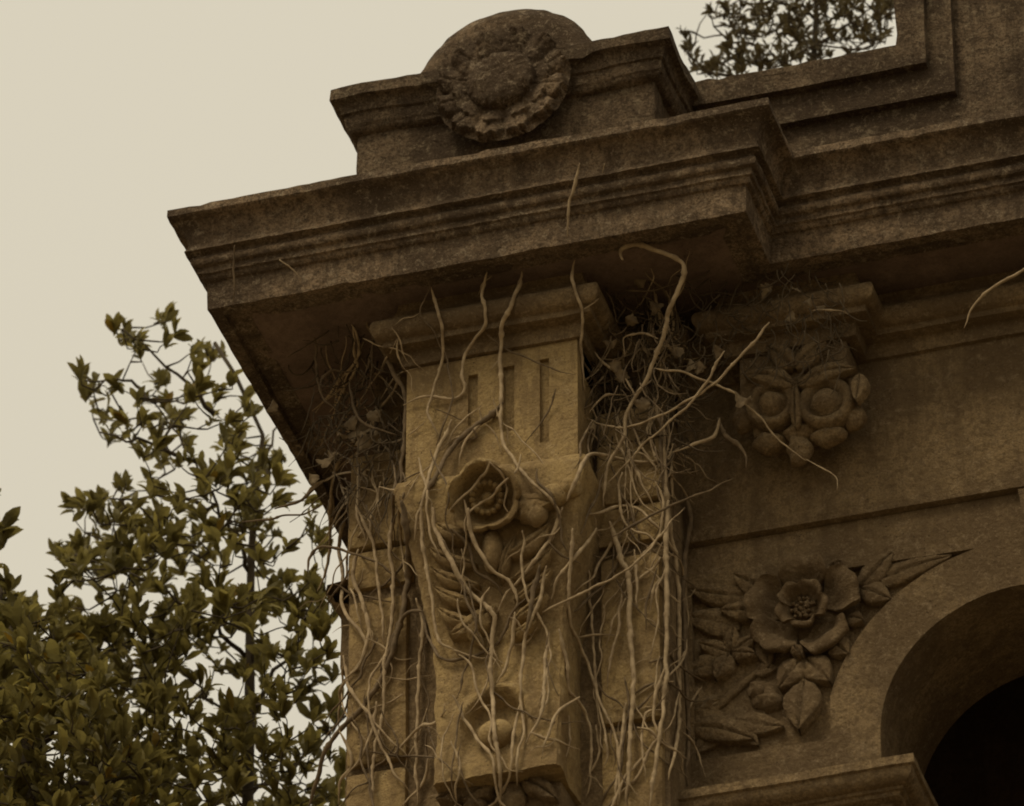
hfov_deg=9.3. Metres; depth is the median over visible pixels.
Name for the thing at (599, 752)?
dry vine
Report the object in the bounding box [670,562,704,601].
dry vine
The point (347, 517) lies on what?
dry vine
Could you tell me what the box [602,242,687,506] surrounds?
dry vine
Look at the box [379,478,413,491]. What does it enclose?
dry vine
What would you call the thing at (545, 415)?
dry vine
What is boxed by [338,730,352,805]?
dry vine
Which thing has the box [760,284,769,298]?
withered leaf
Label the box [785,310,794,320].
withered leaf
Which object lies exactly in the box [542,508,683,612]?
dry vine
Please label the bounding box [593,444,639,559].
dry vine
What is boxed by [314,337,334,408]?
dry vine
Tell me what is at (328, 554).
dry vine
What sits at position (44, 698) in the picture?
bushy laurel tree
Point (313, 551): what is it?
dry vine
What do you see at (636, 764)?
dry vine
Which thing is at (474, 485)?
dry vine
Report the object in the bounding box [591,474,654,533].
dry vine
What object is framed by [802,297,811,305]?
withered leaf
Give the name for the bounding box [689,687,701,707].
dry vine
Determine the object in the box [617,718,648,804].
dry vine
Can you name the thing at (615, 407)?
dry vine
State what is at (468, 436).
dry vine
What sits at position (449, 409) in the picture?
dry vine
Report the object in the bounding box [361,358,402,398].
dry vine
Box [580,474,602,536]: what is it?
dry vine
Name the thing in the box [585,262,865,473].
rootlets
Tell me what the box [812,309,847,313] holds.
dry vine
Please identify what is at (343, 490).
dry vine
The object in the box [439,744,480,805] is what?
dry vine
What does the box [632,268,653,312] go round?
dry vine
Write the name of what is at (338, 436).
withered leaf
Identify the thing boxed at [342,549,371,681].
dry vine
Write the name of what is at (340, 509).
dry vine
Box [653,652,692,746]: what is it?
dry vine
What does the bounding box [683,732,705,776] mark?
dry vine
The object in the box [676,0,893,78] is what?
leaved tree
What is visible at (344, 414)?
rootlets
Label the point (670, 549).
dry vine
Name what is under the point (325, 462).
withered leaf
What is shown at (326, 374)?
dry vine
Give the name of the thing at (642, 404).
withered leaf
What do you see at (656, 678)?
dry vine
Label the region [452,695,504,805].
dry vine
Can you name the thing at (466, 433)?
dry vine
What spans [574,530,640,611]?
dry vine
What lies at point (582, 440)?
dry vine
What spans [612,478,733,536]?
dry vine
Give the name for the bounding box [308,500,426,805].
dry vine
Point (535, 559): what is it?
dry vine
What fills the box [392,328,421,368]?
dry vine
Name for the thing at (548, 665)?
dry vine
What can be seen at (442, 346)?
dry vine
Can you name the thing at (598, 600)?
dry vine
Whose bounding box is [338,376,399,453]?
dry vine
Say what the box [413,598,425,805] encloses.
dry vine
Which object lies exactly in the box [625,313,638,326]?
withered leaf
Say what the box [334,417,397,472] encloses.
dry vine
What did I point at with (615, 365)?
withered leaf
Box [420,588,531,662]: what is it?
dry vine
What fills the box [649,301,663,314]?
withered leaf
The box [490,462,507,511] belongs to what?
dry vine
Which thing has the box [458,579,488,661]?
dry vine
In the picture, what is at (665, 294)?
dry vine
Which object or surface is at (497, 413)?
dry vine
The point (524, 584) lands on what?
dry vine
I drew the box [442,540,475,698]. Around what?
dry vine
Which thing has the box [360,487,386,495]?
dry vine
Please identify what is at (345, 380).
dry vine
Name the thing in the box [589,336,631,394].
dry vine
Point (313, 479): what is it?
withered leaf
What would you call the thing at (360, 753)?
dry vine
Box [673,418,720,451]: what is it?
dry vine
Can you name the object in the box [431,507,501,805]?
dry vine
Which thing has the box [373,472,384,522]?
dry vine
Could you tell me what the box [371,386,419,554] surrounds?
dry vine
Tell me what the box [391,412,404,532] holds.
dry vine
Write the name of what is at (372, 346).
dry vine
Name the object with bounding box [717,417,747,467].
dry vine
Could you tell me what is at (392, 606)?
dry vine
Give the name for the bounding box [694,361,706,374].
withered leaf
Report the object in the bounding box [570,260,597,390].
dry vine
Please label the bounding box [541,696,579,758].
dry vine
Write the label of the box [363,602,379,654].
dry vine
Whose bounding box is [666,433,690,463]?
dry vine
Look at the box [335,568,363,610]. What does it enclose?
dry vine
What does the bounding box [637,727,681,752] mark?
dry vine
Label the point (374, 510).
dry vine
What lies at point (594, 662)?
dry vine
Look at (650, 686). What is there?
dry vine
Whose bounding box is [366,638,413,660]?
dry vine
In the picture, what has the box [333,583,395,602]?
dry vine
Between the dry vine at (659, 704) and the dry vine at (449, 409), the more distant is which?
the dry vine at (449, 409)
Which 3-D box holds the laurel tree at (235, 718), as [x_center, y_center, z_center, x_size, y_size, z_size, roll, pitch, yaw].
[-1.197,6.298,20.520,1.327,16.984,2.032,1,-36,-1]
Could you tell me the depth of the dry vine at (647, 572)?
21.00 m
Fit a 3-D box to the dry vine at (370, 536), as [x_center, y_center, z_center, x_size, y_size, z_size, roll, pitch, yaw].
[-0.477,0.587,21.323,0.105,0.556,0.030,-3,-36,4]
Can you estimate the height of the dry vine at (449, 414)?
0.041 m
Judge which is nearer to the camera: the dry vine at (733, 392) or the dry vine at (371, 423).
the dry vine at (733, 392)
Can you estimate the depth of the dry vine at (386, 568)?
21.34 m
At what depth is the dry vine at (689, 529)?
21.12 m
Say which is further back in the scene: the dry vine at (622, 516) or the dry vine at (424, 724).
the dry vine at (622, 516)
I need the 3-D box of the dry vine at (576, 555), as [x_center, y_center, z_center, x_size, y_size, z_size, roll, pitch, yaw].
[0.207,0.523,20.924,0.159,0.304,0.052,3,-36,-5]
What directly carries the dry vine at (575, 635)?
attached to the stone gateway
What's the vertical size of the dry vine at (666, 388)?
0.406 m
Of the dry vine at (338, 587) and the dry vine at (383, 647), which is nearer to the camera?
the dry vine at (383, 647)
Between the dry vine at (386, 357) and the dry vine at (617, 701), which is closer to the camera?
the dry vine at (617, 701)
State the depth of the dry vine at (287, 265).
21.67 m
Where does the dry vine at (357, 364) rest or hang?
attached to the stone gateway
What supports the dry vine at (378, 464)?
attached to the stone gateway
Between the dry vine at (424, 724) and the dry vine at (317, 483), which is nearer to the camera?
the dry vine at (424, 724)
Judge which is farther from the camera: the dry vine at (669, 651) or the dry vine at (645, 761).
the dry vine at (669, 651)
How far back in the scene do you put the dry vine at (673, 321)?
21.66 m
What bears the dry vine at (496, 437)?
attached to the stone gateway
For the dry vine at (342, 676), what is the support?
attached to the stone gateway
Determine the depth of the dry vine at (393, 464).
21.52 m
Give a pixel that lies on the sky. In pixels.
(116, 116)
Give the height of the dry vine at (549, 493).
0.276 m
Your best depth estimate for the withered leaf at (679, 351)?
21.39 m
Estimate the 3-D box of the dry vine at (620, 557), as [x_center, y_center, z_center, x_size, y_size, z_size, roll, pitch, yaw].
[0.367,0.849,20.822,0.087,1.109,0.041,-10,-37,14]
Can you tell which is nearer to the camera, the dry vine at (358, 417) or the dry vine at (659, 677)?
the dry vine at (659, 677)
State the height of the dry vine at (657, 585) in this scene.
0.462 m
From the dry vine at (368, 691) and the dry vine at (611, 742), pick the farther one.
the dry vine at (368, 691)
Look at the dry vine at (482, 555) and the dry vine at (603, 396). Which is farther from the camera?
the dry vine at (603, 396)
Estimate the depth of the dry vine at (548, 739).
20.47 m
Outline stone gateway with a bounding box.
[166,0,1023,805]
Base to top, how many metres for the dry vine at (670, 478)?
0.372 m
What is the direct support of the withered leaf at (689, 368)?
attached to the rootlets at (687, 352)
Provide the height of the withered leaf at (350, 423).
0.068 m
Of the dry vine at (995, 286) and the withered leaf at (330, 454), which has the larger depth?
the withered leaf at (330, 454)
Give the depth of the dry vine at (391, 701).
21.03 m
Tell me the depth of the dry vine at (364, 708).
20.98 m
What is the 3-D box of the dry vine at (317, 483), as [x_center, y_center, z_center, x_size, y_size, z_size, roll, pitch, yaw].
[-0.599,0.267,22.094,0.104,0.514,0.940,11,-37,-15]
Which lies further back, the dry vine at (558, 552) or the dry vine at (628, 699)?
the dry vine at (558, 552)
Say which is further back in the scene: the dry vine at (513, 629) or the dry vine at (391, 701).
the dry vine at (391, 701)
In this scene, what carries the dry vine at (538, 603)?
attached to the stone gateway
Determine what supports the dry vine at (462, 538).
attached to the stone gateway
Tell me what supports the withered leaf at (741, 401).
attached to the dry vine at (733, 392)
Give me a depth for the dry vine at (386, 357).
21.95 m
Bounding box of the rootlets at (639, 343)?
[583,278,712,482]
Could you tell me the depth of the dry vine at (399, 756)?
20.88 m
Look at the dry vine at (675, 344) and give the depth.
21.64 m
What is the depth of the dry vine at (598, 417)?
21.41 m
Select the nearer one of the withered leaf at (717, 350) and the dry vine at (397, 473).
the withered leaf at (717, 350)
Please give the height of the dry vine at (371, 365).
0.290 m
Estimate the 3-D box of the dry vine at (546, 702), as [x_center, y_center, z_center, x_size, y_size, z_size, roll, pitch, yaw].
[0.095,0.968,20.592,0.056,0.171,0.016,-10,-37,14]
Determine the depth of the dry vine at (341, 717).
21.11 m
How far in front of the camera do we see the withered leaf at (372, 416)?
21.62 m
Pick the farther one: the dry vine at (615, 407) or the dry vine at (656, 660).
the dry vine at (615, 407)
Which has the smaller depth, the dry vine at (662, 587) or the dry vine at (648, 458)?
the dry vine at (662, 587)
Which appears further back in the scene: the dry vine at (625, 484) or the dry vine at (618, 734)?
the dry vine at (625, 484)
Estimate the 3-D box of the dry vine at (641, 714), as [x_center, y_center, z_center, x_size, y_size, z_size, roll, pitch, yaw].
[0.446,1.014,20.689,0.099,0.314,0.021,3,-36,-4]
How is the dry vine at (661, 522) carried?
attached to the stone gateway
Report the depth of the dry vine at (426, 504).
21.10 m
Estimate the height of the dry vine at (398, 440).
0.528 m
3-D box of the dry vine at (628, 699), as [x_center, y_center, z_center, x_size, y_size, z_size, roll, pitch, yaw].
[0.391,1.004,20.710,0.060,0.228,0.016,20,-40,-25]
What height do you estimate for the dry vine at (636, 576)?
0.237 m
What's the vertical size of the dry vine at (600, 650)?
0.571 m
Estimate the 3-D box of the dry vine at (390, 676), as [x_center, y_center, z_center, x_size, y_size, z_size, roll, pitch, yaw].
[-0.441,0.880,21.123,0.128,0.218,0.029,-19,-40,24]
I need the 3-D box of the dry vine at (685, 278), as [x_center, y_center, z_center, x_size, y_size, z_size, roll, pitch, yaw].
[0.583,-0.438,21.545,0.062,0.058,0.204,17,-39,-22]
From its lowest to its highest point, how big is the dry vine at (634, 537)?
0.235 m
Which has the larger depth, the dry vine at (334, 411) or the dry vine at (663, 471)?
the dry vine at (334, 411)
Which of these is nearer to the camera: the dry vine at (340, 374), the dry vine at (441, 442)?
the dry vine at (441, 442)
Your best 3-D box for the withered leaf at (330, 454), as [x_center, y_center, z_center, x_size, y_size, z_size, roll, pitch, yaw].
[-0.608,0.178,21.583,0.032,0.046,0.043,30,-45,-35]
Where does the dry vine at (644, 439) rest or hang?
attached to the stone gateway
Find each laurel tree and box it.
[0,488,190,805]
[45,301,345,805]
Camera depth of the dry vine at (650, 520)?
21.16 m
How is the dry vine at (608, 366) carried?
attached to the stone gateway
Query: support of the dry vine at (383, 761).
attached to the stone gateway
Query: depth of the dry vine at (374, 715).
20.95 m
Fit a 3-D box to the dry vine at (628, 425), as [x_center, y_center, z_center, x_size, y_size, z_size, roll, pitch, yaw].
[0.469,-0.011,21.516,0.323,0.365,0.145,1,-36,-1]
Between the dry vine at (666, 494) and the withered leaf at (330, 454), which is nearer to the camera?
the dry vine at (666, 494)
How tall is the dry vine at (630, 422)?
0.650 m
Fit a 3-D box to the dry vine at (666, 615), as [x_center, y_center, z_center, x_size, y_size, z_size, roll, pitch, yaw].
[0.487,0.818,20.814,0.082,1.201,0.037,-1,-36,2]
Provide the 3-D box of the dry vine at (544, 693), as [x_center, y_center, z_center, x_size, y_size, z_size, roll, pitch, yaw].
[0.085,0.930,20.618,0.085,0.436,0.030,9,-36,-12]
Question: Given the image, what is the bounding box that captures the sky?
[0,0,896,805]
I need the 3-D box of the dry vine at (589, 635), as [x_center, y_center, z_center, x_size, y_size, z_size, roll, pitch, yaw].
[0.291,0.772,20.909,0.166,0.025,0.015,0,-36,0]
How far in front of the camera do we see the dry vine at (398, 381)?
21.52 m
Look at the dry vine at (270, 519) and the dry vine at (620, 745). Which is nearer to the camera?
the dry vine at (620, 745)
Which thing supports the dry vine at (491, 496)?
attached to the stone gateway
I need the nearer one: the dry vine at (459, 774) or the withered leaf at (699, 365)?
the dry vine at (459, 774)
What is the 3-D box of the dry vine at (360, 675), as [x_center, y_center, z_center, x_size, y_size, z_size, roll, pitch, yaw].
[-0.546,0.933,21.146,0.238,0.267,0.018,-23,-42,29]
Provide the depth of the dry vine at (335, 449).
21.89 m
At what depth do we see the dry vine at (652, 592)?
20.94 m
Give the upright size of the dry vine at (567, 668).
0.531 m
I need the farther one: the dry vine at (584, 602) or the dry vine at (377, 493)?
the dry vine at (377, 493)
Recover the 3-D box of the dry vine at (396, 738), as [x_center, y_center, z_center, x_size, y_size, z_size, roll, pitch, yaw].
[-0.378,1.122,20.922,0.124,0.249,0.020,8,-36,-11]
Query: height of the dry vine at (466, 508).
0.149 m
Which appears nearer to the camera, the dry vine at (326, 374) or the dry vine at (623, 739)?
the dry vine at (623, 739)
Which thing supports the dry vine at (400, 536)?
attached to the stone gateway
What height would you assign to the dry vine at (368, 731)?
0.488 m
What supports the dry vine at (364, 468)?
attached to the stone gateway
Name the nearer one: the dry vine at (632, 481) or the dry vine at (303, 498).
the dry vine at (632, 481)
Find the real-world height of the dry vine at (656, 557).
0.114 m
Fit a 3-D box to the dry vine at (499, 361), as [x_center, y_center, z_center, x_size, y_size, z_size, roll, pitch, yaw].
[0.032,0.011,21.264,0.279,1.096,0.102,-15,-38,20]
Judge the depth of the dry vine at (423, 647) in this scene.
21.12 m
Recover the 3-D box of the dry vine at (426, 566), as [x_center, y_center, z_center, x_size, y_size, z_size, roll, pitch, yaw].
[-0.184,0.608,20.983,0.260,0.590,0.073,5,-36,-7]
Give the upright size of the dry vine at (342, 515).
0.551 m
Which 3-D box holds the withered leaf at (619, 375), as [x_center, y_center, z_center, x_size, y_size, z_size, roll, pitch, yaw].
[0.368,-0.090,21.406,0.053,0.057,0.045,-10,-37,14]
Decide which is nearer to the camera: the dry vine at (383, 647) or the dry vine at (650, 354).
the dry vine at (383, 647)
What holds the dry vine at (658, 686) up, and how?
attached to the stone gateway
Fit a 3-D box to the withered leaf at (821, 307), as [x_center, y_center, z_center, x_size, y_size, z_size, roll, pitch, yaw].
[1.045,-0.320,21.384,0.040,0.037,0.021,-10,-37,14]
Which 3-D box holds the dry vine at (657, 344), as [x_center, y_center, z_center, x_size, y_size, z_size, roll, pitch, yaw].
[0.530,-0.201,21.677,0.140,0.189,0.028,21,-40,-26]
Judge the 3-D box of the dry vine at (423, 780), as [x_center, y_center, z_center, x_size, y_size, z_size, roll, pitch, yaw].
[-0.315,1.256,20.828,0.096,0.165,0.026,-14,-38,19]
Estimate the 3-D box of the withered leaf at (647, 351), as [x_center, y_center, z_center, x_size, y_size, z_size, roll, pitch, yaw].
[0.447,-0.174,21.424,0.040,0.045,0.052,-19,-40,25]
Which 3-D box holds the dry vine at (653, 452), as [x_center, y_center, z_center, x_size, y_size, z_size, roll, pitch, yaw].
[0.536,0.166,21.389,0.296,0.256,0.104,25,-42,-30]
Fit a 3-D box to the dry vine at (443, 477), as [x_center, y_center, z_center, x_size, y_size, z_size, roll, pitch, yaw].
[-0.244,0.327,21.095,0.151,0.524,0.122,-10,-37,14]
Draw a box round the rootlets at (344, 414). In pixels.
[279,324,402,546]
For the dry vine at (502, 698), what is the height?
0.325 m
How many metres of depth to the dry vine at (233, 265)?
21.73 m
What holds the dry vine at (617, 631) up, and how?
attached to the stone gateway
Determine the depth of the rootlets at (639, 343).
21.39 m
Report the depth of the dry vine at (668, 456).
21.25 m
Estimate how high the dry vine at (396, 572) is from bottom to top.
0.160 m
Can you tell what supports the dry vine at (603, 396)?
attached to the stone gateway
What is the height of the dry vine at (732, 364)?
0.254 m
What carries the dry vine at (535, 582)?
attached to the stone gateway
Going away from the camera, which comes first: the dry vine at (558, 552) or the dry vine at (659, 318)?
the dry vine at (558, 552)
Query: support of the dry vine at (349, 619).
attached to the stone gateway
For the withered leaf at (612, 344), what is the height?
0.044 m
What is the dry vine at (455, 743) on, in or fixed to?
attached to the stone gateway
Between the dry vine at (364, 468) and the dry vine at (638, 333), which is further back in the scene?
the dry vine at (364, 468)
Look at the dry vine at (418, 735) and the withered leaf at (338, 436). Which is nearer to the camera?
the dry vine at (418, 735)
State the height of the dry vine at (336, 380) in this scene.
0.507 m
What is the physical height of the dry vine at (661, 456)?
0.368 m
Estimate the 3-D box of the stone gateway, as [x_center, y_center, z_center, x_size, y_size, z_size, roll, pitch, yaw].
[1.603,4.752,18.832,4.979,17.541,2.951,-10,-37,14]
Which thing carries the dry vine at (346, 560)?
attached to the stone gateway
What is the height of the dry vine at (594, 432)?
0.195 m
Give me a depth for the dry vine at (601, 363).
21.54 m
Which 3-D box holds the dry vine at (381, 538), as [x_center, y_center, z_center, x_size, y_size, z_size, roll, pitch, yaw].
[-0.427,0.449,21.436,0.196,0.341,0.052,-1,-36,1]
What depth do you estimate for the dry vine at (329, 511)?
22.61 m
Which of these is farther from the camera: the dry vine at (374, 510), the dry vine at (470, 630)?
the dry vine at (374, 510)
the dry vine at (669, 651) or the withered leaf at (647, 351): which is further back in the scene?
the withered leaf at (647, 351)
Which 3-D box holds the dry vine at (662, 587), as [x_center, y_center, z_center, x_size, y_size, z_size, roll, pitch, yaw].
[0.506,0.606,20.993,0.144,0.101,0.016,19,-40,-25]
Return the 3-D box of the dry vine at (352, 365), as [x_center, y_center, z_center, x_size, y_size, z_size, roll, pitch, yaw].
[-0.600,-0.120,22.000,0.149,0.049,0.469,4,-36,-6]
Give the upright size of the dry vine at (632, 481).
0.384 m
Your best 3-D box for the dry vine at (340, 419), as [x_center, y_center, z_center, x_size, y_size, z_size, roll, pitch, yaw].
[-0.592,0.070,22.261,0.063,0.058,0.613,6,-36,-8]
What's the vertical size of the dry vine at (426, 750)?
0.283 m
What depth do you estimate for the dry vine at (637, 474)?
21.21 m
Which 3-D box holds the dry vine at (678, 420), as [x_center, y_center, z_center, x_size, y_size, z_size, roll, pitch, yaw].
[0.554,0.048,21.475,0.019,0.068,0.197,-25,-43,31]
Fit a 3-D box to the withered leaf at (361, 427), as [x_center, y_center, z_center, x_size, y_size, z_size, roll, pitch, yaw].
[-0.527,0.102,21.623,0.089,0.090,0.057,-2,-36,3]
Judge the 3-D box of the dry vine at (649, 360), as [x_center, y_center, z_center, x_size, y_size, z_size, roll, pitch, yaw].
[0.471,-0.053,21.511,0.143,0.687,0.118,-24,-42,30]
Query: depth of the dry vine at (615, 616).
20.93 m
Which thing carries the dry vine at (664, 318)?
hanging from the stone gateway
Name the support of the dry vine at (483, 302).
attached to the stone gateway
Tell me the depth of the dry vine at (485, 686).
20.70 m
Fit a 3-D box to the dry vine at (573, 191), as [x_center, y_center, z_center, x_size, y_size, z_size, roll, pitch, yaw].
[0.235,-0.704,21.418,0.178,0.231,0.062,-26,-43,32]
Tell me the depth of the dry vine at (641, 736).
20.63 m
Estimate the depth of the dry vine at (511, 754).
20.46 m
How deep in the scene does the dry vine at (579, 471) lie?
21.12 m
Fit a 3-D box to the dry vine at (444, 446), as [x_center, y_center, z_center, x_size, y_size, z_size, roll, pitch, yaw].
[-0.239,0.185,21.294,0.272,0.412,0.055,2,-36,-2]
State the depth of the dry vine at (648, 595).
20.93 m
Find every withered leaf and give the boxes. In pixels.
[266,399,277,412]
[308,473,319,485]
[316,456,333,467]
[328,450,339,457]
[333,432,347,442]
[341,415,357,429]
[347,418,367,442]
[355,432,371,451]
[357,428,378,448]
[366,409,381,421]
[603,339,617,348]
[609,359,621,372]
[615,368,628,383]
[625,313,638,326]
[633,397,650,411]
[638,345,651,357]
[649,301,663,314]
[672,345,684,357]
[685,359,696,372]
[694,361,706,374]
[713,345,722,359]
[735,391,751,407]
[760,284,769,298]
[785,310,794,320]
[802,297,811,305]
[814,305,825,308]
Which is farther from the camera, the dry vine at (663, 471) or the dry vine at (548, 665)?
the dry vine at (663, 471)
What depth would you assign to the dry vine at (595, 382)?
21.49 m
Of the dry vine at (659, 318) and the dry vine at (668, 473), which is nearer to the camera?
the dry vine at (668, 473)
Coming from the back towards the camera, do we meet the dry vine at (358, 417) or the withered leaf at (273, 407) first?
the withered leaf at (273, 407)
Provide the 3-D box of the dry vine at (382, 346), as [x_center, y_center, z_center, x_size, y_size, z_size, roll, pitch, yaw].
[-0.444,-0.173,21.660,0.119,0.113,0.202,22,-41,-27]
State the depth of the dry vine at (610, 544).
21.08 m
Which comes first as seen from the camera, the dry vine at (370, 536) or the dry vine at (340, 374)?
the dry vine at (370, 536)
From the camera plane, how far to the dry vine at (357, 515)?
21.50 m
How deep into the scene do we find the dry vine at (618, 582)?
21.01 m
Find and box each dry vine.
[232,245,234,304]
[242,503,325,521]
[274,477,327,508]
[279,259,301,279]
[298,465,377,608]
[302,468,392,501]
[307,545,375,572]
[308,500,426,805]
[312,324,360,410]
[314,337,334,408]
[315,327,363,412]
[315,469,366,553]
[317,406,376,546]
[317,496,334,590]
[319,368,361,390]
[319,373,343,452]
[320,567,349,610]
[320,687,354,743]
[322,453,381,524]
[322,638,377,726]
[323,372,352,475]
[323,486,356,541]
[326,350,380,439]
[326,438,389,462]
[327,452,346,542]
[330,342,363,411]
[330,463,384,532]
[331,429,401,452]
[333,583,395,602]
[334,338,346,426]
[334,339,396,451]
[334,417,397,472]
[334,549,402,587]
[335,524,367,630]
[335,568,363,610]
[337,514,367,726]
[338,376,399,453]
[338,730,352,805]
[340,738,398,805]
[341,657,370,749]
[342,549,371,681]
[343,655,410,793]
[343,701,376,778]
[346,690,407,762]
[349,381,396,434]
[352,440,380,482]
[353,694,402,712]
[353,720,374,805]
[355,454,367,543]
[356,508,384,646]
[359,492,413,573]
[360,481,380,554]
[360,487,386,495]
[361,322,374,387]
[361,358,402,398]
[363,338,411,369]
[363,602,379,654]
[363,632,394,691]
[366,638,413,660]
[366,712,372,805]
[367,551,405,600]
[367,642,411,762]
[367,751,456,775]
[368,422,405,466]
[370,320,378,388]
[370,444,397,486]
[370,507,395,797]
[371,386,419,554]
[371,456,380,533]
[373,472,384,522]
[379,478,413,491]
[380,367,418,398]
[381,708,413,775]
[384,356,406,503]
[385,675,431,680]
[386,703,445,763]
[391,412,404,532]
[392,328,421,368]
[395,279,453,445]
[396,339,408,373]
[397,496,415,598]
[402,758,428,805]
[403,271,491,405]
[403,405,481,500]
[404,615,429,676]
[405,708,426,766]
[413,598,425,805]
[414,419,451,541]
[418,402,503,503]
[418,457,440,558]
[419,504,494,658]
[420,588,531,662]
[420,676,445,749]
[424,733,447,769]
[426,287,444,438]
[427,713,460,805]
[429,449,459,565]
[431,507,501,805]
[436,409,468,419]
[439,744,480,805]
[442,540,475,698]
[445,461,490,516]
[449,408,481,466]
[450,741,461,805]
[451,528,502,597]
[451,702,472,805]
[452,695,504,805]
[457,598,501,671]
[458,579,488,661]
[459,549,482,598]
[459,654,522,771]
[460,454,520,573]
[463,499,471,525]
[464,660,495,715]
[467,508,518,604]
[474,651,587,723]
[479,587,508,664]
[486,425,501,453]
[487,335,574,374]
[489,701,520,805]
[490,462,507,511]
[491,270,560,541]
[493,398,543,463]
[495,612,537,683]
[496,507,562,612]
[504,530,551,705]
[515,566,546,785]
[524,633,549,744]
[525,388,555,442]
[525,565,540,631]
[528,732,579,753]
[533,676,549,723]
[535,469,567,552]
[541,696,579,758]
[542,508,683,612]
[545,632,566,694]
[549,541,580,563]
[550,528,596,601]
[558,629,592,799]
[566,442,688,500]
[567,163,604,236]
[567,528,620,805]
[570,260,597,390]
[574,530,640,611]
[575,420,608,467]
[575,535,617,591]
[579,534,627,634]
[579,634,624,637]
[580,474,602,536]
[583,362,599,447]
[584,349,609,380]
[584,725,610,793]
[587,322,769,428]
[587,381,632,462]
[587,570,608,768]
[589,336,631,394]
[589,393,628,412]
[589,504,688,629]
[590,409,596,459]
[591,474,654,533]
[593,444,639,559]
[593,604,611,753]
[595,352,634,394]
[596,683,685,776]
[600,692,653,805]
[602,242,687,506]
[602,367,687,441]
[602,481,664,616]
[605,386,618,429]
[606,598,625,644]
[607,351,724,483]
[607,404,662,527]
[607,595,622,687]
[607,739,656,805]
[608,396,645,567]
[608,521,636,805]
[610,717,615,768]
[611,751,646,805]
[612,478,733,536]
[612,500,677,647]
[612,557,660,605]
[614,702,626,805]
[615,432,678,528]
[617,352,698,475]
[617,472,678,558]
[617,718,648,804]
[621,348,659,485]
[623,332,657,354]
[624,677,638,738]
[626,451,655,509]
[627,514,661,572]
[629,408,694,503]
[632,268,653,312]
[633,578,660,613]
[633,670,663,754]
[634,549,639,614]
[635,547,667,664]
[635,682,703,701]
[637,675,673,695]
[637,691,668,718]
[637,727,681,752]
[638,318,678,392]
[638,443,673,486]
[640,709,661,778]
[642,318,677,470]
[644,270,684,396]
[644,567,664,635]
[645,290,677,376]
[645,542,679,577]
[645,568,680,604]
[647,639,686,704]
[648,528,682,563]
[648,644,681,662]
[649,443,694,540]
[649,500,669,805]
[650,317,682,370]
[650,349,669,432]
[651,301,690,381]
[651,384,698,405]
[651,424,678,504]
[652,396,672,506]
[652,427,677,523]
[652,669,687,777]
[653,288,691,352]
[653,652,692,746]
[654,656,659,690]
[655,294,699,359]
[655,356,661,400]
[655,368,837,488]
[657,658,661,701]
[658,410,664,491]
[660,411,694,422]
[663,446,681,779]
[663,566,704,682]
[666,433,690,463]
[668,251,689,297]
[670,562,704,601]
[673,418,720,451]
[675,445,715,481]
[681,492,693,786]
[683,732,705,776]
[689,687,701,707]
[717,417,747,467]
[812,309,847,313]
[964,268,1023,327]
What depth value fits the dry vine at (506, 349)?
21.44 m
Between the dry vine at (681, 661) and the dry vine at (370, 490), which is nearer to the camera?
the dry vine at (681, 661)
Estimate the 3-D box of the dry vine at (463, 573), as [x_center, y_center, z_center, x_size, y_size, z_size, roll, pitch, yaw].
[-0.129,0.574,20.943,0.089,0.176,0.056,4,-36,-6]
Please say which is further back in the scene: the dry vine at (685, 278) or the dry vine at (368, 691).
the dry vine at (685, 278)
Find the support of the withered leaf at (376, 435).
attached to the rootlets at (344, 414)
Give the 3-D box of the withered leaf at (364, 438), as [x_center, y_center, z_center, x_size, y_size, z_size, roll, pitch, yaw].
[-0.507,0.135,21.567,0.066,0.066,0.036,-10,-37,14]
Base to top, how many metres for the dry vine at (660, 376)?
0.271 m
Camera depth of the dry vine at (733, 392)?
21.22 m
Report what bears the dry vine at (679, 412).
attached to the stone gateway
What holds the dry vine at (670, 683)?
attached to the stone gateway
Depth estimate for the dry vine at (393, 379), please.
21.68 m
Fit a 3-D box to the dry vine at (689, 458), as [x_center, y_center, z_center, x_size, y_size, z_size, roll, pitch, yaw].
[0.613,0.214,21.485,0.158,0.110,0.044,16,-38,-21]
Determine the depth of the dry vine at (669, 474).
21.31 m
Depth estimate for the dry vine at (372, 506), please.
21.46 m
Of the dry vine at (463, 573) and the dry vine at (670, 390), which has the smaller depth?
the dry vine at (463, 573)
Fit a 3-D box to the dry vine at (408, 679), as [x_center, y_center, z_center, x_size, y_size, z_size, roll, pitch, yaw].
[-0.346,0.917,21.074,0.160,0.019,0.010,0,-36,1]
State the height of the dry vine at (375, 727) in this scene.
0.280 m
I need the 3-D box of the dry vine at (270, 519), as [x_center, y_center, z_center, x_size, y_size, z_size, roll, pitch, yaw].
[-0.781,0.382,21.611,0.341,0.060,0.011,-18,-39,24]
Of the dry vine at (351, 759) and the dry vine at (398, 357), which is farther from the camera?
the dry vine at (398, 357)
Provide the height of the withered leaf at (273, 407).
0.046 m
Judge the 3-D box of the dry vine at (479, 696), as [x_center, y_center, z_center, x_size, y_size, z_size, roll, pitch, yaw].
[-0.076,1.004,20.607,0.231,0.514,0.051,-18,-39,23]
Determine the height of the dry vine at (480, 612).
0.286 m
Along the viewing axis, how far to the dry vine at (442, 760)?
20.54 m
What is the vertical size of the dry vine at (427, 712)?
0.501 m

